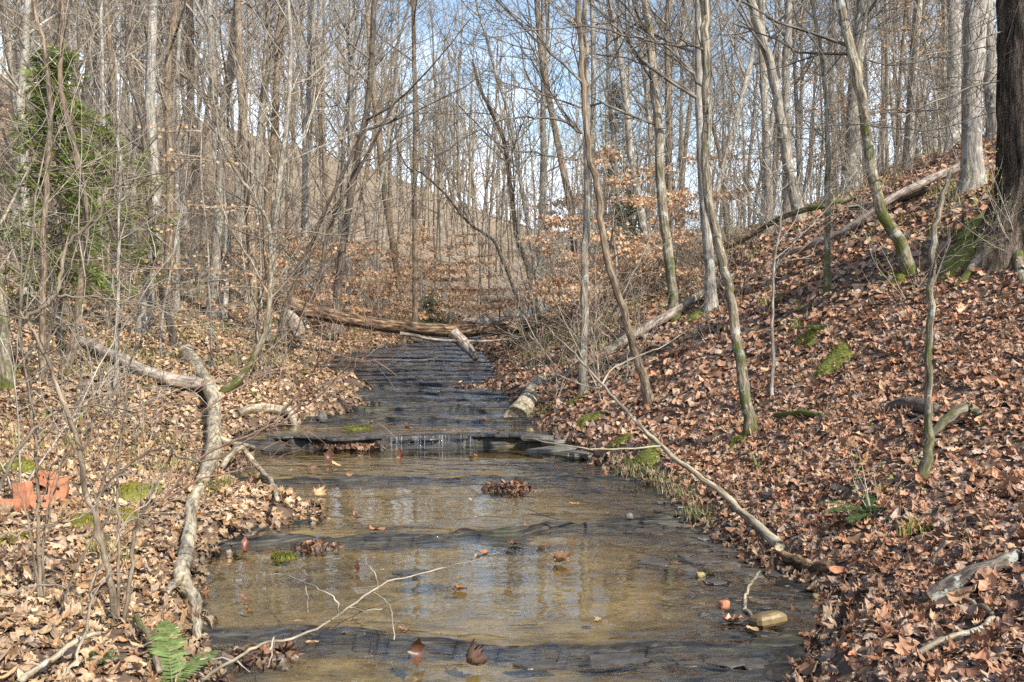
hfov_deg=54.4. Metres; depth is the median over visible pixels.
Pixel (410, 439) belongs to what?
shale plate
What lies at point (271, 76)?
tree
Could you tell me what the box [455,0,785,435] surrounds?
tree
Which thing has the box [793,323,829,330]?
fern
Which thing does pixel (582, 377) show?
tree
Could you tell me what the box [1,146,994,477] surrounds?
undergrowth
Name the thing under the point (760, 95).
tree
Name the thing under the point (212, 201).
shrub
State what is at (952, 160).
shrub
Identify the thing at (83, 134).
shrub
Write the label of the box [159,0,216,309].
tree
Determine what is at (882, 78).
beech tree
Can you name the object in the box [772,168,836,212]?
shrub
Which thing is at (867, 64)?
tree
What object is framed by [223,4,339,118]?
tree
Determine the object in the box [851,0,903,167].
tree
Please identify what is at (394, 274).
beech tree
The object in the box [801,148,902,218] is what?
shrub
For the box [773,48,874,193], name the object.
shrub
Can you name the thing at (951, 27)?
tree
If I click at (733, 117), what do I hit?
tree
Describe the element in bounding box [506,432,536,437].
shale plate
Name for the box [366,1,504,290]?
tree
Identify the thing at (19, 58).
shrub
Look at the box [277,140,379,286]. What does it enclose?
shrub
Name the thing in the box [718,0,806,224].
tree
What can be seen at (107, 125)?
shrub
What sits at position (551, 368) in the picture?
shrub
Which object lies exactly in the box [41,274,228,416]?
shrub
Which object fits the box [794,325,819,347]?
moss patch
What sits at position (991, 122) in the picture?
tree
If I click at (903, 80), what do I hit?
tree
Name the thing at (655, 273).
shrub
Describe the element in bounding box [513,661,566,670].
shale plate
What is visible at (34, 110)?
shrub
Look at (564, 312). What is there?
shrub
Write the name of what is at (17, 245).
shrub
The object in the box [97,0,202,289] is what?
tree
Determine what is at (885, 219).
tree
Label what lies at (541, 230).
shrub
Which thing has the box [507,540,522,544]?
fallen leaf
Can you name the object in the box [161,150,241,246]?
shrub
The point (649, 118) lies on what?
tree
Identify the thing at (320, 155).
tree
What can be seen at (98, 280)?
cedar tree
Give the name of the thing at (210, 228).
shrub
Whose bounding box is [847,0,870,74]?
tree
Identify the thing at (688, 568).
shale plate
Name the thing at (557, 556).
fallen leaf
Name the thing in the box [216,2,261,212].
tree
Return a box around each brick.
[0,499,20,511]
[12,481,33,509]
[30,494,52,507]
[31,469,55,487]
[47,476,68,500]
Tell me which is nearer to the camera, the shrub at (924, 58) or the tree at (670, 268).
the tree at (670, 268)
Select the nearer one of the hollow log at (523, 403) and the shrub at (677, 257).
the hollow log at (523, 403)
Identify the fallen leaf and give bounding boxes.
[199,586,209,593]
[230,519,245,529]
[238,592,252,600]
[241,536,250,551]
[304,640,319,643]
[314,483,326,495]
[324,447,333,461]
[351,506,361,518]
[354,561,359,574]
[368,524,385,530]
[397,448,402,459]
[408,637,424,668]
[449,583,467,590]
[466,638,489,665]
[474,549,489,553]
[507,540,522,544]
[550,550,570,561]
[723,613,746,621]
[746,625,758,630]
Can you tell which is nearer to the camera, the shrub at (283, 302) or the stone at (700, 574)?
the stone at (700, 574)
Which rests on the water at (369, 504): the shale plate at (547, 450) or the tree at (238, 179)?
the shale plate at (547, 450)
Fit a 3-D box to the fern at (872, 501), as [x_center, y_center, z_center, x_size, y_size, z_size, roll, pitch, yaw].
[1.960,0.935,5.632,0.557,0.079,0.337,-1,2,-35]
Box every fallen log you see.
[79,335,203,389]
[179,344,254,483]
[232,403,297,424]
[257,286,580,360]
[602,272,736,355]
[779,163,959,258]
[885,396,941,413]
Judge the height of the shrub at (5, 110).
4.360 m
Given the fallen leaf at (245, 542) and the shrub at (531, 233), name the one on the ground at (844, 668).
the shrub at (531, 233)
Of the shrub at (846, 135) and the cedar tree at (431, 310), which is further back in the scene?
the cedar tree at (431, 310)
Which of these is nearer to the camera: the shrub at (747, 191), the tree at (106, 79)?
the shrub at (747, 191)
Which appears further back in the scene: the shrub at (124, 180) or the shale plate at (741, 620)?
the shrub at (124, 180)
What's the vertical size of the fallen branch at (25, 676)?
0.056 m
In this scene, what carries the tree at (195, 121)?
on the ground at (844, 668)
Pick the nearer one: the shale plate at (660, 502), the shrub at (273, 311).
the shale plate at (660, 502)
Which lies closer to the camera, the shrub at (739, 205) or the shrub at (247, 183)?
the shrub at (247, 183)
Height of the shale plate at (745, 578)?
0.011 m
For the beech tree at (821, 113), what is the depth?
28.86 m
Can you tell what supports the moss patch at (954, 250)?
on the ground at (844, 668)
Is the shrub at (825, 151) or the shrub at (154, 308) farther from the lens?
the shrub at (825, 151)
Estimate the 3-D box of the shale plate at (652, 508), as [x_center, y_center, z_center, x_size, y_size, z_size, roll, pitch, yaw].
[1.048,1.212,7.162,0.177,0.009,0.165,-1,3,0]
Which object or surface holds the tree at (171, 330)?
on the ground at (844, 668)
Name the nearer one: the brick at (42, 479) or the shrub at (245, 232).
the brick at (42, 479)
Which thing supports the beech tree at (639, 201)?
on the ground at (844, 668)
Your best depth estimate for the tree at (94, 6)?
26.71 m
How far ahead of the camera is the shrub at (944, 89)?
18.79 m
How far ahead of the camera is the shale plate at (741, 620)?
4.76 m
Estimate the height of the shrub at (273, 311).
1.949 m
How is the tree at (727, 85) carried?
on the ground at (844, 668)
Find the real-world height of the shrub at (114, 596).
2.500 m
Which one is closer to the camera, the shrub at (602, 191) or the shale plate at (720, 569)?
the shale plate at (720, 569)
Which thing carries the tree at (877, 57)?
on the ground at (844, 668)
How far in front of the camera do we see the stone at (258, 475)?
8.38 m
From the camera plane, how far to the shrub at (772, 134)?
23.42 m
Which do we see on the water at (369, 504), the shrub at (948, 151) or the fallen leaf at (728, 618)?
the fallen leaf at (728, 618)
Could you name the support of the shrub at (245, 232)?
on the ground at (844, 668)
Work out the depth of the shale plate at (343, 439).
9.88 m
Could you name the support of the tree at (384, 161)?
on the ground at (844, 668)
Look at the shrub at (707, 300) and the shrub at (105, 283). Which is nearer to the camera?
the shrub at (707, 300)
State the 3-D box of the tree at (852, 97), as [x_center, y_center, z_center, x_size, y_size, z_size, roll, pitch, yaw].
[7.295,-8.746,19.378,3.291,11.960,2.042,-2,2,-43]
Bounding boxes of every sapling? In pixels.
[43,0,195,389]
[711,154,879,397]
[720,0,914,292]
[914,169,975,482]
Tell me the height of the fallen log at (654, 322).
1.043 m
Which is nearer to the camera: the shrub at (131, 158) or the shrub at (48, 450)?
the shrub at (48, 450)
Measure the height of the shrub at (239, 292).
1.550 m
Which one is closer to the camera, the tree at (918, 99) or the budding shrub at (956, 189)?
the budding shrub at (956, 189)
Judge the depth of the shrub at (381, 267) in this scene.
24.86 m
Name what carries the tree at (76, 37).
on the ground at (844, 668)
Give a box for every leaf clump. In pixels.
[221,634,304,670]
[290,538,344,556]
[312,441,386,450]
[453,382,494,391]
[481,477,538,495]
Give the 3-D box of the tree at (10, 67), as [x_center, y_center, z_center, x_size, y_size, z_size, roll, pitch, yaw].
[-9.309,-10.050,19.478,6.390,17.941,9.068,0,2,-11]
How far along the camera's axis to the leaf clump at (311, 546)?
6.13 m
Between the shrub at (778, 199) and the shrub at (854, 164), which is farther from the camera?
the shrub at (778, 199)
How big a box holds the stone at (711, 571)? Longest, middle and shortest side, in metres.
0.042 x 0.036 x 0.033 m
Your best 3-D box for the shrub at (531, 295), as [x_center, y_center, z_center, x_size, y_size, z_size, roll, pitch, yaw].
[0.083,-2.629,16.264,4.073,5.694,2.440,1,2,18]
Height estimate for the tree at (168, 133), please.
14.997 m
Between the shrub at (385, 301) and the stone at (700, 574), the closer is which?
the stone at (700, 574)
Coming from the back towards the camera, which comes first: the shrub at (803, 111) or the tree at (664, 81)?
the tree at (664, 81)
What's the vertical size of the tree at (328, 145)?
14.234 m
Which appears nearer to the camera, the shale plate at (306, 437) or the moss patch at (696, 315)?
the shale plate at (306, 437)
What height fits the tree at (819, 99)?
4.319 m
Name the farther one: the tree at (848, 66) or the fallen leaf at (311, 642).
the tree at (848, 66)
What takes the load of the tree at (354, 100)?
on the ground at (844, 668)
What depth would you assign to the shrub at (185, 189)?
20.21 m
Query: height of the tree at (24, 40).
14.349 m
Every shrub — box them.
[0,0,75,134]
[0,0,182,419]
[0,0,204,395]
[0,1,83,186]
[0,1,243,310]
[0,4,71,287]
[0,9,158,291]
[0,25,76,208]
[0,44,401,623]
[0,63,17,183]
[0,72,285,435]
[0,92,177,370]
[0,126,90,259]
[0,135,54,198]
[0,187,89,294]
[0,194,195,497]
[0,261,200,597]
[0,383,235,675]
[2,7,124,115]
[2,59,106,200]
[17,192,148,327]
[25,183,137,308]
[26,206,96,306]
[27,330,144,412]
[38,51,222,297]
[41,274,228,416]
[51,126,187,247]
[51,250,137,317]
[55,90,106,228]
[58,331,209,447]
[65,89,131,191]
[74,37,195,317]
[74,92,164,246]
[76,35,308,311]
[79,45,236,242]
[82,74,247,303]
[90,0,413,377]
[99,42,253,287]
[105,27,257,260]
[108,103,161,219]
[121,271,161,334]
[123,263,217,334]
[126,229,267,326]
[137,75,266,330]
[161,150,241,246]
[162,172,240,269]
[164,229,436,500]
[173,251,265,310]
[174,132,253,246]
[174,140,240,247]
[174,157,261,275]
[175,244,228,317]
[180,156,261,253]
[180,202,247,298]
[182,83,304,284]
[183,173,255,304]
[185,132,244,248]
[186,98,416,380]
[189,157,307,319]
[194,273,320,384]
[198,239,313,361]
[198,312,292,391]
[211,266,297,354]
[213,141,297,275]
[223,270,247,313]
[229,298,335,367]
[231,192,313,295]
[236,106,333,291]
[268,245,389,325]
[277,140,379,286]
[279,104,432,341]
[283,141,374,306]
[286,251,364,343]
[311,218,392,311]
[324,196,428,320]
[333,228,460,318]
[344,245,392,330]
[366,282,402,318]
[373,151,489,321]
[377,275,451,321]
[399,251,437,303]
[423,172,568,349]
[430,5,636,347]
[448,0,618,316]
[454,60,636,308]
[454,101,594,335]
[467,220,662,376]
[475,85,612,314]
[478,285,591,367]
[479,168,569,315]
[481,191,610,312]
[484,133,592,294]
[485,62,665,401]
[485,145,596,331]
[491,204,626,320]
[494,312,553,371]
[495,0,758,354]
[495,234,544,311]
[502,320,612,400]
[510,121,594,275]
[512,264,553,317]
[515,313,572,380]
[518,185,627,319]
[528,70,629,279]
[528,254,600,320]
[532,267,627,349]
[534,279,643,358]
[534,291,592,334]
[537,123,628,301]
[546,104,694,305]
[548,158,631,250]
[548,163,734,300]
[549,290,628,377]
[554,262,642,339]
[555,288,614,336]
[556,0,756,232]
[561,141,632,248]
[565,204,693,292]
[565,290,690,383]
[567,193,693,324]
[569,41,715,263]
[571,86,741,323]
[574,315,637,386]
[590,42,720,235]
[594,193,674,292]
[597,251,644,310]
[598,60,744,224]
[598,273,693,345]
[599,133,674,230]
[609,235,664,294]
[611,247,686,294]
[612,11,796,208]
[612,259,663,301]
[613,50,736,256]
[620,188,752,278]
[633,230,714,288]
[637,218,715,290]
[637,229,731,305]
[637,241,717,300]
[641,120,728,236]
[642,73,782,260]
[653,145,717,251]
[653,150,735,238]
[655,208,740,267]
[662,254,760,340]
[669,313,708,344]
[674,226,700,265]
[674,243,703,293]
[675,36,818,228]
[676,212,737,291]
[677,9,793,224]
[682,242,716,271]
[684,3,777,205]
[684,200,803,303]
[686,199,755,256]
[687,141,744,220]
[687,197,761,273]
[690,147,759,235]
[697,195,757,249]
[704,229,778,296]
[711,88,774,232]
[713,116,808,231]
[714,125,806,227]
[714,155,763,229]
[714,172,820,230]
[715,169,789,243]
[715,195,789,241]
[716,176,793,242]
[717,165,781,236]
[719,23,926,204]
[720,163,811,216]
[721,169,816,227]
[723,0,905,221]
[723,203,787,242]
[730,52,809,206]
[731,166,777,223]
[736,42,845,184]
[739,183,776,222]
[741,77,844,215]
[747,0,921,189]
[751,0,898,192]
[753,103,835,215]
[754,68,846,201]
[754,254,792,291]
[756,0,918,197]
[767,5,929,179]
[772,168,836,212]
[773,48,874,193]
[774,67,895,201]
[777,162,823,218]
[790,45,880,197]
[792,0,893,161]
[800,57,925,210]
[801,109,892,198]
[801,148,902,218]
[801,158,838,199]
[802,170,831,205]
[806,201,872,259]
[807,147,862,205]
[809,85,883,177]
[812,94,936,176]
[813,87,895,174]
[816,43,890,158]
[822,143,898,195]
[831,36,937,164]
[833,122,918,174]
[833,152,895,189]
[835,128,913,179]
[840,193,893,235]
[841,0,995,155]
[842,195,999,299]
[846,423,927,516]
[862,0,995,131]
[864,0,962,147]
[865,0,996,159]
[867,3,946,134]
[868,6,961,142]
[868,36,983,144]
[869,50,937,162]
[871,0,982,162]
[871,110,926,187]
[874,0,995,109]
[875,89,943,155]
[880,142,911,172]
[881,3,996,109]
[881,16,962,150]
[885,98,982,172]
[885,136,938,167]
[887,99,945,169]
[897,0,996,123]
[910,103,995,174]
[912,150,1022,250]
[916,11,996,137]
[918,13,994,145]
[918,60,985,116]
[919,99,945,152]
[921,119,960,189]
[923,73,984,147]
[925,102,985,146]
[929,75,995,136]
[933,85,989,148]
[936,130,995,175]
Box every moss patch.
[0,457,43,476]
[3,530,29,545]
[70,512,93,529]
[107,507,142,523]
[114,480,163,505]
[130,544,153,553]
[270,550,297,560]
[342,424,371,429]
[566,392,587,405]
[576,411,607,429]
[606,433,630,452]
[625,443,660,471]
[680,304,720,325]
[727,435,746,448]
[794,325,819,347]
[815,340,853,378]
[884,269,906,287]
[936,210,984,281]
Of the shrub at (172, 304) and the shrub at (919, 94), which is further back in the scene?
the shrub at (919, 94)
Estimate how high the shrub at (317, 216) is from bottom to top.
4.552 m
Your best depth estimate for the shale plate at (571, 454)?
9.41 m
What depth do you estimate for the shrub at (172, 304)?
17.63 m
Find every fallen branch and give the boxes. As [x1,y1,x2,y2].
[15,630,101,681]
[131,614,162,673]
[217,445,279,502]
[531,280,784,550]
[701,195,852,258]
[742,570,759,615]
[772,409,826,417]
[848,186,931,209]
[913,597,995,656]
[922,402,980,445]
[926,548,1021,601]
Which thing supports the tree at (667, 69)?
on the ground at (844, 668)
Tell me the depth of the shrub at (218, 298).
19.83 m
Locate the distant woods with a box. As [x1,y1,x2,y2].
[0,0,985,295]
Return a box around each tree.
[0,0,48,219]
[0,0,88,200]
[0,0,107,272]
[0,0,118,381]
[0,0,140,296]
[0,0,166,238]
[0,0,215,370]
[0,39,137,338]
[0,57,42,388]
[3,0,236,330]
[3,0,270,298]
[8,0,147,150]
[8,1,46,120]
[9,0,42,229]
[9,2,14,153]
[10,0,86,82]
[12,2,80,136]
[13,0,32,174]
[19,0,184,231]
[33,118,205,327]
[39,0,134,105]
[39,1,109,88]
[45,0,237,347]
[48,0,146,82]
[57,0,133,149]
[57,1,80,102]
[66,0,126,178]
[69,0,169,319]
[69,30,121,150]
[73,0,221,189]
[77,2,147,145]
[85,0,144,179]
[86,0,147,173]
[89,0,140,273]
[93,0,105,258]
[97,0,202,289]
[98,121,238,350]
[103,0,206,295]
[105,1,117,153]
[108,0,267,317]
[110,7,223,130]
[111,0,510,340]
[112,0,191,239]
[113,0,189,234]
[114,0,354,119]
[115,0,219,197]
[116,106,325,367]
[118,0,234,168]
[119,2,169,141]
[133,1,208,208]
[135,0,160,336]
[138,0,226,150]
[151,23,439,392]
[158,0,254,210]
[158,0,321,243]
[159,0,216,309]
[162,0,337,192]
[163,0,245,248]
[164,1,219,195]
[166,0,259,129]
[166,0,404,312]
[170,0,345,252]
[182,0,246,318]
[184,0,384,268]
[186,1,345,248]
[194,0,259,236]
[196,155,309,355]
[197,1,362,252]
[200,0,405,270]
[201,0,400,274]
[215,0,411,288]
[216,0,333,240]
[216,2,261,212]
[216,239,359,320]
[217,1,475,338]
[221,3,331,244]
[223,1,391,274]
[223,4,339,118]
[234,0,258,331]
[234,0,326,230]
[236,43,433,339]
[242,0,284,308]
[242,0,334,207]
[248,0,465,278]
[253,0,377,218]
[255,0,469,284]
[258,3,496,303]
[259,246,413,327]
[260,0,547,332]
[272,2,387,231]
[273,0,426,229]
[274,0,408,324]
[283,233,383,330]
[286,1,405,218]
[291,0,382,247]
[298,1,438,294]
[301,0,483,311]
[310,238,446,319]
[312,1,422,281]
[316,0,438,326]
[319,0,498,300]
[319,0,500,289]
[346,0,457,321]
[361,0,504,299]
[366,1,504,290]
[367,233,504,319]
[369,225,448,298]
[374,0,654,405]
[380,0,492,303]
[382,63,536,319]
[385,0,641,313]
[391,0,568,313]
[401,230,491,317]
[405,0,531,305]
[411,1,554,311]
[418,289,456,323]
[431,88,503,301]
[438,251,543,316]
[442,0,682,321]
[443,279,548,323]
[453,0,580,307]
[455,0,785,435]
[468,0,635,395]
[483,0,717,233]
[487,0,609,283]
[493,195,593,301]
[515,226,637,325]
[520,0,679,174]
[534,0,693,261]
[534,133,704,318]
[539,16,677,227]
[541,0,754,277]
[544,0,718,312]
[544,151,628,268]
[547,0,756,294]
[549,0,773,239]
[550,0,730,281]
[559,0,657,286]
[564,0,691,260]
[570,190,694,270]
[572,81,654,258]
[572,215,701,282]
[577,0,676,207]
[589,4,695,220]
[589,146,743,274]
[616,0,741,222]
[621,32,723,233]
[627,0,821,256]
[633,0,771,160]
[643,0,749,235]
[653,0,822,235]
[658,0,831,211]
[661,0,882,251]
[671,0,901,199]
[673,1,817,226]
[675,0,773,213]
[688,0,911,199]
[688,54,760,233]
[690,119,772,230]
[691,0,1002,277]
[692,0,1023,290]
[710,0,806,221]
[710,79,832,195]
[712,0,841,181]
[713,2,848,223]
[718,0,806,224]
[735,0,938,190]
[737,0,939,226]
[755,0,805,223]
[758,0,773,233]
[768,0,906,195]
[772,2,879,138]
[779,3,845,200]
[783,0,849,172]
[790,2,850,148]
[791,26,903,141]
[799,20,910,171]
[802,1,874,202]
[803,1,878,193]
[807,0,883,169]
[809,1,900,96]
[810,2,896,74]
[813,0,905,118]
[818,1,938,146]
[818,1,985,152]
[827,0,838,192]
[836,0,961,156]
[836,9,911,163]
[837,0,940,133]
[837,0,996,124]
[840,0,877,194]
[845,1,938,119]
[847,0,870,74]
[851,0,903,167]
[852,0,893,170]
[852,1,961,117]
[862,29,868,169]
[869,0,961,164]
[869,0,994,146]
[869,5,996,92]
[870,0,964,124]
[870,2,961,136]
[875,0,899,162]
[879,15,995,138]
[881,1,888,167]
[893,0,935,166]
[901,0,922,170]
[907,7,927,154]
[913,0,927,157]
[929,0,942,151]
[937,0,945,125]
[937,0,946,147]
[944,0,960,151]
[955,0,990,197]
[983,0,996,141]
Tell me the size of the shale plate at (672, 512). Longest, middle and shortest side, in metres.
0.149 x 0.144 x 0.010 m
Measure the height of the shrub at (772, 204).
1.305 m
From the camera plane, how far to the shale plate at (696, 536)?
6.43 m
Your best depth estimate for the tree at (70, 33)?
43.55 m
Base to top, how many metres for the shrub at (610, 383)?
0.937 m
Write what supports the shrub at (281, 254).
on the ground at (844, 668)
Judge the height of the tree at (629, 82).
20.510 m
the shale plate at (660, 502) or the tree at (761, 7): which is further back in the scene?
the tree at (761, 7)
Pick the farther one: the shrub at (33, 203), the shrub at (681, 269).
the shrub at (33, 203)
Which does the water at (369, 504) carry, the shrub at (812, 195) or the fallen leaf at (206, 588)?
the fallen leaf at (206, 588)
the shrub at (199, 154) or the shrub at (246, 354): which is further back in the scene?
the shrub at (199, 154)
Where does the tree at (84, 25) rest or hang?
on the ground at (844, 668)
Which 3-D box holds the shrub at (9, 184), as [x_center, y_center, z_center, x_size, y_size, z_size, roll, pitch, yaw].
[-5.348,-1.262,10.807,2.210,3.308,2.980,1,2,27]
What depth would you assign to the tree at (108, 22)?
20.80 m
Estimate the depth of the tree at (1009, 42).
8.27 m
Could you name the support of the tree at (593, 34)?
on the ground at (844, 668)
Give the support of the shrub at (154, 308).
on the ground at (844, 668)
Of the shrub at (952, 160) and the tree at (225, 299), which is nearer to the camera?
the shrub at (952, 160)
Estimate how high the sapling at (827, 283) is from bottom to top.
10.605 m
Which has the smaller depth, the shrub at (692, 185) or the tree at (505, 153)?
the tree at (505, 153)
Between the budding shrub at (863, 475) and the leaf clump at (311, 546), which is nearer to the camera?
the budding shrub at (863, 475)
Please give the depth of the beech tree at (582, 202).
29.65 m
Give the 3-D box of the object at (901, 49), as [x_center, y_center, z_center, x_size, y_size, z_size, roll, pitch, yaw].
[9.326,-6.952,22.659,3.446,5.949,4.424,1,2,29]
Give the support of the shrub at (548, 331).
on the ground at (844, 668)
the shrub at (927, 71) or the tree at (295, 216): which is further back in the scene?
the tree at (295, 216)
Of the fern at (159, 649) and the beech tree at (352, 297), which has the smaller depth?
the fern at (159, 649)
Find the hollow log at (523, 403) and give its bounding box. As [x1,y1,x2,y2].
[504,375,546,416]
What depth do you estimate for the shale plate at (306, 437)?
10.02 m
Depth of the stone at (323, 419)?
11.30 m
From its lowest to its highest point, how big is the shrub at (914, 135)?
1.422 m
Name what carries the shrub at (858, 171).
on the ground at (844, 668)
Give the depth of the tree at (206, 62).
45.39 m
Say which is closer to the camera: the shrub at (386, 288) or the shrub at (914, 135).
the shrub at (914, 135)
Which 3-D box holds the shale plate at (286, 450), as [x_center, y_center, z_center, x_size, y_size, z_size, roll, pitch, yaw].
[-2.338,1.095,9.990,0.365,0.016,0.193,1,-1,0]
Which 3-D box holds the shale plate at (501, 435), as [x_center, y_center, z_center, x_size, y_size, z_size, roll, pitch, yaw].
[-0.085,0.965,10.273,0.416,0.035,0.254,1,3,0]
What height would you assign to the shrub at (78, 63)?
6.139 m
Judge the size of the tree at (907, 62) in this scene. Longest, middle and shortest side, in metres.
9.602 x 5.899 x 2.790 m
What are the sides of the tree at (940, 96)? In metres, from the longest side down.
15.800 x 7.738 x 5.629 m
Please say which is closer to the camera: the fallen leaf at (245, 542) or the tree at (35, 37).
the fallen leaf at (245, 542)
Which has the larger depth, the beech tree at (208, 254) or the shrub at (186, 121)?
the shrub at (186, 121)
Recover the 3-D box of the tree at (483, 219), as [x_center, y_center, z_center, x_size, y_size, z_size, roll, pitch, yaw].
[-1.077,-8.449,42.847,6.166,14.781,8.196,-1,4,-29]
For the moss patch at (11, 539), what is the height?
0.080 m
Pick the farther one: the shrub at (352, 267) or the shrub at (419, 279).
the shrub at (419, 279)
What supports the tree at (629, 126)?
on the ground at (844, 668)
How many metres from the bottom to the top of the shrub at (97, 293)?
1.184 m
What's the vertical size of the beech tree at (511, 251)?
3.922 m
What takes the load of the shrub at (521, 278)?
on the ground at (844, 668)
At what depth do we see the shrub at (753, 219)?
15.01 m
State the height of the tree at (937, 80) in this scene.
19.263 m
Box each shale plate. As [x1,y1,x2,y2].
[260,449,296,451]
[266,433,310,439]
[293,436,311,438]
[303,433,335,439]
[326,435,359,441]
[354,433,382,439]
[389,437,415,441]
[391,569,430,576]
[416,437,443,441]
[443,436,469,439]
[463,432,491,437]
[485,431,515,437]
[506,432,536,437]
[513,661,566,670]
[521,434,554,441]
[525,444,579,453]
[540,439,565,445]
[553,451,593,458]
[588,653,649,668]
[636,527,674,533]
[637,558,668,565]
[646,507,667,511]
[654,508,671,511]
[656,501,670,503]
[657,563,674,567]
[658,523,688,527]
[664,511,684,514]
[667,554,680,557]
[668,565,702,571]
[673,504,688,507]
[673,656,701,666]
[677,556,718,564]
[677,571,707,575]
[678,553,694,556]
[679,520,698,524]
[683,538,713,542]
[689,535,702,537]
[690,588,707,592]
[697,537,709,540]
[699,630,713,636]
[701,543,718,546]
[702,564,726,571]
[702,579,729,584]
[704,657,745,668]
[706,608,723,613]
[708,546,733,551]
[715,603,742,610]
[720,613,749,622]
[721,562,740,569]
[723,577,770,586]
[730,597,746,601]
[731,568,761,574]
[739,658,770,668]
[741,575,767,581]
[746,574,764,578]
[748,597,766,603]
[757,605,771,608]
[764,599,796,607]
[768,571,789,576]
[779,592,794,595]
[799,617,816,621]
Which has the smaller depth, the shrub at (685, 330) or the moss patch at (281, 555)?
the moss patch at (281, 555)
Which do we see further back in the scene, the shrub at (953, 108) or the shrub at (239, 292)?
the shrub at (239, 292)
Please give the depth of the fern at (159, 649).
3.89 m
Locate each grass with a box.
[77,345,935,565]
[602,452,717,522]
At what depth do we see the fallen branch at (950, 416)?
6.10 m
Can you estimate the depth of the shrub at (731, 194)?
23.60 m
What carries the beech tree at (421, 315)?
on the ground at (844, 668)
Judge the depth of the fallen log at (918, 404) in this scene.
6.68 m
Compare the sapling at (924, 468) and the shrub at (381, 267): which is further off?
the shrub at (381, 267)
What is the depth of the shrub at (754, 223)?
14.91 m
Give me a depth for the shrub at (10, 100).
27.10 m
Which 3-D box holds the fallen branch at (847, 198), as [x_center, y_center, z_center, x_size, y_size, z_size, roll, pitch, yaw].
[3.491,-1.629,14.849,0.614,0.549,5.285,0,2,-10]
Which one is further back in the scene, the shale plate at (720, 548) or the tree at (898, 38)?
the tree at (898, 38)
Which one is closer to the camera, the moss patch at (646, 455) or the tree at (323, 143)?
the moss patch at (646, 455)
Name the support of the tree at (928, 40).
on the ground at (844, 668)
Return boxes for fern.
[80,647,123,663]
[145,620,219,681]
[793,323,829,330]
[819,493,889,522]
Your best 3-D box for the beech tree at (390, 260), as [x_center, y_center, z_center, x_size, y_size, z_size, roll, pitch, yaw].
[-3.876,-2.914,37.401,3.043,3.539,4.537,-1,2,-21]
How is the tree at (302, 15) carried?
on the ground at (844, 668)
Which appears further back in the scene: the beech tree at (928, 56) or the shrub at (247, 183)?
the beech tree at (928, 56)
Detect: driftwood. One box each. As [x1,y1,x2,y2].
[164,483,204,641]
[776,550,835,573]
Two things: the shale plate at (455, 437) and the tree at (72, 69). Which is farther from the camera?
the tree at (72, 69)
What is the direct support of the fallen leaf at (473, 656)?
on the water at (369, 504)
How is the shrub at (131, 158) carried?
on the ground at (844, 668)
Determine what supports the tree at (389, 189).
on the ground at (844, 668)
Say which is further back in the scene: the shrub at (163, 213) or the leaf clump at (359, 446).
the shrub at (163, 213)
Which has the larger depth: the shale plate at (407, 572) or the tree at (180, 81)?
the tree at (180, 81)
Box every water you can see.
[198,336,847,681]
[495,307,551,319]
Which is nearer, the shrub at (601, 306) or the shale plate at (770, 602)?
the shale plate at (770, 602)
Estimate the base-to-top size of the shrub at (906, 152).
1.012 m
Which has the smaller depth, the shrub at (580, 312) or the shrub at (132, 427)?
the shrub at (132, 427)
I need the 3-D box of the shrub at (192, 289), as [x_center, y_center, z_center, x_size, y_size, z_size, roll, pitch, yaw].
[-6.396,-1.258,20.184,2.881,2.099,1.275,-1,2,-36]
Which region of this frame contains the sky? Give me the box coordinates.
[0,0,996,236]
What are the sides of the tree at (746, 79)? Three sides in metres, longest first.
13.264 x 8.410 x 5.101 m
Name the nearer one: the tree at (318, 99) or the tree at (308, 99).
the tree at (308, 99)
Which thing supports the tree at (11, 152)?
on the ground at (844, 668)
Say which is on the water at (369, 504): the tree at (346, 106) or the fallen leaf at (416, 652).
the fallen leaf at (416, 652)
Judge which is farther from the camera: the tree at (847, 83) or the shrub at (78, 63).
the tree at (847, 83)
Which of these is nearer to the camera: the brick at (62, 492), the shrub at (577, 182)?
the brick at (62, 492)
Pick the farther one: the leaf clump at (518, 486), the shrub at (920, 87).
the shrub at (920, 87)
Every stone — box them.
[253,472,264,479]
[317,411,326,421]
[625,513,632,518]
[696,571,705,577]
[708,568,714,574]
[718,600,729,608]
[748,610,786,627]
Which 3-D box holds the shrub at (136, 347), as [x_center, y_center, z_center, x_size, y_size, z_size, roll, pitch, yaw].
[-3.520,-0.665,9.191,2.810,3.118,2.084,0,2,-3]
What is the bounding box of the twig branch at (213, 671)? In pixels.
[199,552,499,681]
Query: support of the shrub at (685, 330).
on the ground at (844, 668)
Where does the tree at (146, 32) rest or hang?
on the ground at (844, 668)
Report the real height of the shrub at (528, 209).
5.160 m
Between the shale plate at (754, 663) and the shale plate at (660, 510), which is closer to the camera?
the shale plate at (754, 663)
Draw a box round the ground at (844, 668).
[0,74,1023,681]

